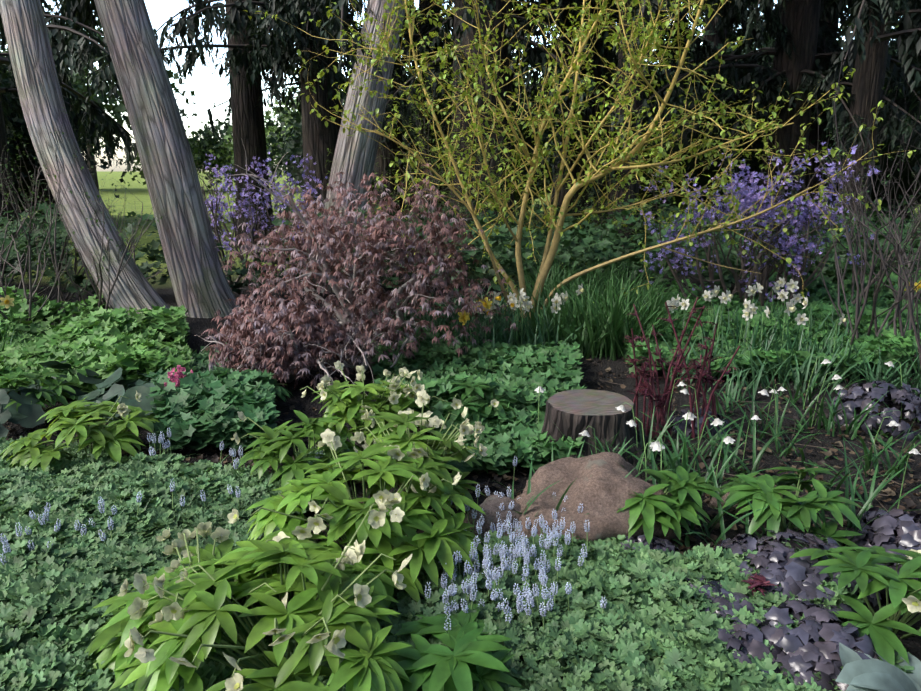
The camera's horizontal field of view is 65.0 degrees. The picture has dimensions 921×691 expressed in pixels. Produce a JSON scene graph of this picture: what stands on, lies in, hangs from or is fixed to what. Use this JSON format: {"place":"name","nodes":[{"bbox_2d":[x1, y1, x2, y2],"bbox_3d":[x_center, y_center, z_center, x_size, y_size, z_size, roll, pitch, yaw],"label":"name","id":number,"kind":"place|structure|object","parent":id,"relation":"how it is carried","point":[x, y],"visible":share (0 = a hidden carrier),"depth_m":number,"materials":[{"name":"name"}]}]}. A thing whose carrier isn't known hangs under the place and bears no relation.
{"place":"outdoors","nodes":[
{"label":"outdoors","id":0,"kind":"place"},
{"bbox_2d":[325,135,432,279],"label":"shrub leaves","id":1,"kind":"object","parent":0,"point":[379,179],"depth_m":10.27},
{"bbox_2d":[0,0,894,170],"label":"sky","id":2,"kind":"structure","parent":0,"point":[208,89],"materials":[{"name":"white"}]},
{"bbox_2d":[2,171,920,679],"bbox_3d":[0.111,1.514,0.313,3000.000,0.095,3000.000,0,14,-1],"label":"ground","id":3,"kind":"structure","parent":0,"point":[308,403],"depth_m":4.86,"materials":[{"name":"soil"}]},
{"bbox_2d":[0,135,61,295],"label":"shrub twigs","id":4,"kind":"object","parent":3,"relation":"on","point":[15,237],"depth_m":8.18,"materials":[{"name":"plant"}]},
{"bbox_2d":[0,107,77,336],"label":"shrub twigs","id":5,"kind":"object","parent":3,"relation":"on","point":[31,294],"depth_m":6.68,"materials":[{"name":"plant"}]},
{"bbox_2d":[0,360,105,437],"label":"large leaves","id":6,"kind":"object","parent":3,"relation":"on","point":[28,414],"visible":0.77,"depth_m":4.30,"materials":[{"name":"green plant"}]},
{"bbox_2d":[0,129,121,301],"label":"shrub twigs","id":7,"kind":"object","parent":3,"relation":"on","point":[75,271],"depth_m":8.64,"materials":[{"name":"brown plant"}]},
{"bbox_2d":[0,0,189,332],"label":"tree trunk","id":8,"kind":"object","parent":3,"relation":"on","point":[34,67],"visible":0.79,"depth_m":6.93,"materials":[{"name":"grey plant"}]},
{"bbox_2d":[31,146,163,311],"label":"shrub twigs","id":9,"kind":"object","parent":3,"relation":"on","point":[100,302],"depth_m":6.73,"materials":[{"name":"brown plant"}]},
{"bbox_2d":[58,181,165,298],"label":"shrub twigs","id":10,"kind":"object","parent":3,"relation":"on","point":[126,242],"depth_m":8.02,"materials":[{"name":"brown plant"}]},
{"bbox_2d":[94,0,239,317],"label":"tree trunk","id":11,"kind":"object","parent":3,"relation":"on","point":[201,286],"visible":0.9,"depth_m":7.69,"materials":[{"name":"grey plant"}]},
{"bbox_2d":[205,175,273,284],"bbox_3d":[-3.205,-1.569,9.864,1.638,1.505,1.111,0,14,-1],"label":"rhododendron","id":12,"kind":"object","parent":3,"relation":"on","point":[253,210],"depth_m":9.79,"materials":[{"name":"purple plant"}]},
{"bbox_2d":[197,152,327,294],"bbox_3d":[-2.625,-1.631,9.463,2.537,1.814,1.752,6,15,24],"label":"rhododendron","id":13,"kind":"object","parent":3,"relation":"on","point":[222,170],"depth_m":9.30,"materials":[{"name":"purple plant"}]},
{"bbox_2d":[199,287,378,389],"bbox_3d":[-1.234,0.010,5.184,1.260,0.817,1.202,0,14,-1],"label":"maple","id":14,"kind":"object","parent":3,"relation":"on","point":[241,329],"depth_m":5.01,"materials":[{"name":"plant"}]},
{"bbox_2d":[0,428,606,632],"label":"muscari flowers","id":15,"kind":"object","parent":3,"relation":"on","point":[525,552],"visible":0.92,"depth_m":2.66,"materials":[{"name":"blue plant"}]},
{"bbox_2d":[311,0,407,292],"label":"tree trunk","id":16,"kind":"object","parent":3,"relation":"on","point":[354,158],"visible":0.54,"depth_m":8.95,"materials":[{"name":"grey plant"}]},
{"bbox_2d":[209,138,517,385],"bbox_3d":[-0.786,-0.482,5.995,2.512,2.338,3.006,0,14,-1],"label":"maple","id":17,"kind":"object","parent":3,"relation":"on","point":[369,232],"depth_m":5.54,"materials":[{"name":"plant"}]},
{"bbox_2d":[379,52,517,235],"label":"shrub twigs","id":18,"kind":"object","parent":3,"relation":"on","point":[432,174],"depth_m":10.86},
{"bbox_2d":[0,0,897,191],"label":"tree","id":19,"kind":"object","parent":3,"relation":"on","point":[217,146],"depth_m":53.01,"materials":[{"name":"green plant"}]},
{"bbox_2d":[0,436,913,690],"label":"groundcover","id":20,"kind":"object","parent":3,"relation":"on","point":[642,620],"visible":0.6,"depth_m":2.49,"materials":[{"name":"green plant"}]},
{"bbox_2d":[0,0,920,257],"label":"conifer","id":21,"kind":"object","parent":3,"relation":"on","point":[66,47],"depth_m":13.23,"materials":[{"name":"green plant"}]},
{"bbox_2d":[0,2,920,218],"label":"trunks","id":22,"kind":"object","parent":3,"relation":"on","point":[19,128],"depth_m":18.33,"materials":[{"name":"brown wood"}]},
{"bbox_2d":[0,289,920,690],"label":"hellebore leaves","id":23,"kind":"object","parent":3,"relation":"on","point":[470,661],"visible":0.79,"depth_m":2.59,"materials":[{"name":"green plant"}]},
{"bbox_2d":[0,191,920,474],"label":"understory foliage","id":24,"kind":"object","parent":3,"relation":"on","point":[198,409],"visible":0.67,"depth_m":5.95,"materials":[{"name":"green plant"}]},
{"bbox_2d":[164,365,192,386],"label":"bergenia flowers","id":25,"kind":"object","parent":24,"relation":"on","point":[178,374],"visible":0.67,"depth_m":4.37,"materials":[{"name":"pink plant"}]},
{"bbox_2d":[636,139,920,310],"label":"rhododendron","id":26,"kind":"object","parent":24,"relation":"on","point":[749,200],"depth_m":7.37,"materials":[{"name":"plant"}]},
{"bbox_2d":[0,0,920,193],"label":"conifer boughs","id":27,"kind":"object","parent":3,"relation":"on","point":[884,37],"visible":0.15,"depth_m":12.81,"materials":[{"name":"green plant"}]},
{"bbox_2d":[3,284,920,676],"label":"flower stems","id":28,"kind":"object","parent":3,"relation":"on","point":[253,652],"visible":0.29,"depth_m":2.69,"materials":[{"name":"green plant"}]},
{"bbox_2d":[0,277,920,690],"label":"white flowers","id":29,"kind":"object","parent":28,"relation":"attached to","point":[176,611],"visible":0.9,"depth_m":2.58,"materials":[{"name":"white plant"}]},
{"bbox_2d":[5,357,920,606],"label":"leaf litter","id":30,"kind":"object","parent":3,"relation":"on","point":[909,502],"visible":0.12,"depth_m":3.86,"materials":[{"name":"plant"}]},
{"bbox_2d":[14,380,920,690],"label":"purple-leaved groundcover","id":31,"kind":"object","parent":3,"relation":"on","point":[802,654],"visible":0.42,"depth_m":2.57,"materials":[{"name":"purple plant"}]},
{"bbox_2d":[181,297,769,586],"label":"peony bergenia stems","id":32,"kind":"object","parent":3,"relation":"on","point":[661,414],"visible":0.65,"depth_m":4.17,"materials":[{"name":"red plant"}]},
{"bbox_2d":[622,306,777,595],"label":"peony shoot leaves","id":33,"kind":"object","parent":32,"relation":"attached to","point":[757,581],"visible":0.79,"depth_m":4.10,"materials":[{"name":"plant"}]},
{"bbox_2d":[42,362,920,601],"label":"fallen twigs","id":34,"kind":"object","parent":3,"relation":"on","point":[702,471],"visible":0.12,"depth_m":3.96,"materials":[{"name":"brown wood"}]},
{"bbox_2d":[463,495,521,547],"bbox_3d":[0.181,0.757,3.087,0.386,0.251,0.291,0,14,-1],"label":"rock","id":35,"kind":"object","parent":3,"relation":"on","point":[490,505],"visible":0.23,"depth_m":2.99,"materials":[{"name":"stone"}]},
{"bbox_2d":[68,367,920,690],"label":"hosta","id":36,"kind":"object","parent":3,"relation":"on","point":[858,673],"visible":0.52,"depth_m":2.12,"materials":[{"name":"green plant"}]},
{"bbox_2d":[243,0,915,325],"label":"shrub","id":37,"kind":"object","parent":3,"relation":"on","point":[661,152],"depth_m":6.28,"materials":[{"name":"yellow plant"}]},
{"bbox_2d":[527,400,662,476],"bbox_3d":[0.690,0.485,3.941,0.829,0.370,0.808,0,14,-1],"label":"tree stump","id":38,"kind":"object","parent":3,"relation":"on","point":[606,427],"visible":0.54,"depth_m":3.72,"materials":[{"name":"brown wood"}]},
{"bbox_2d":[548,389,633,415],"bbox_3d":[0.700,0.301,3.905,0.458,0.008,0.458,0,14,-1],"label":"stump top","id":39,"kind":"object","parent":38,"relation":"on","point":[590,402],"visible":0.94,"depth_m":3.89,"materials":[{"name":"beige wood"}]},
{"bbox_2d":[514,452,681,542],"bbox_3d":[0.554,0.696,3.164,0.817,0.404,0.581,0,14,-1],"label":"rock","id":40,"kind":"object","parent":3,"relation":"on","point":[603,492],"visible":0.42,"depth_m":3.01,"materials":[{"name":"stone"}]},
{"bbox_2d":[570,430,673,457],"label":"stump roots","id":41,"kind":"object","parent":3,"relation":"on","point":[646,438],"visible":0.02,"depth_m":3.93,"materials":[{"name":"brown wood"}]},
{"bbox_2d":[489,356,920,552],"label":"leaves","id":42,"kind":"object","parent":3,"relation":"on","point":[786,451],"depth_m":3.77,"materials":[{"name":"green plant"}]},
{"bbox_2d":[534,359,920,454],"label":"flowers","id":43,"kind":"object","parent":42,"relation":"on","point":[727,439],"visible":1,"depth_m":3.76,"materials":[{"name":"white plant"}]},
{"bbox_2d":[706,492,749,513],"bbox_3d":[1.272,0.730,3.417,0.189,0.079,0.153,8,16,31],"label":"rock","id":44,"kind":"object","parent":3,"relation":"on","point":[713,501],"visible":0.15,"depth_m":3.38,"materials":[{"name":"stone"}]},
{"bbox_2d":[797,23,920,359],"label":"shrub twigs","id":45,"kind":"object","parent":3,"relation":"on","point":[858,306],"depth_m":5.79,"materials":[{"name":"brown plant"}]},
{"bbox_2d":[797,81,920,302],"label":"shrub twigs","id":46,"kind":"object","parent":3,"relation":"on","point":[851,233],"depth_m":7.85,"materials":[{"name":"brown plant"}]},
{"bbox_2d":[813,98,920,385],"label":"shrub twigs","id":47,"kind":"object","parent":3,"relation":"on","point":[899,294],"depth_m":5.47,"materials":[{"name":"brown plant"}]},
{"bbox_2d":[828,63,920,315],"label":"shrub twigs","id":48,"kind":"object","parent":3,"relation":"on","point":[905,241],"depth_m":7.09,"materials":[{"name":"plant"}]},
{"bbox_2d":[394,82,541,269],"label":"shrub leaves","id":49,"kind":"object","parent":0,"point":[464,165],"depth_m":11.04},
{"bbox_2d":[459,154,565,241],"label":"shrub leaves","id":50,"kind":"object","parent":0,"point":[517,195],"depth_m":11.77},
{"bbox_2d":[565,146,670,250],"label":"shrub leaves","id":51,"kind":"object","parent":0,"point":[635,228],"depth_m":11.74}
]}

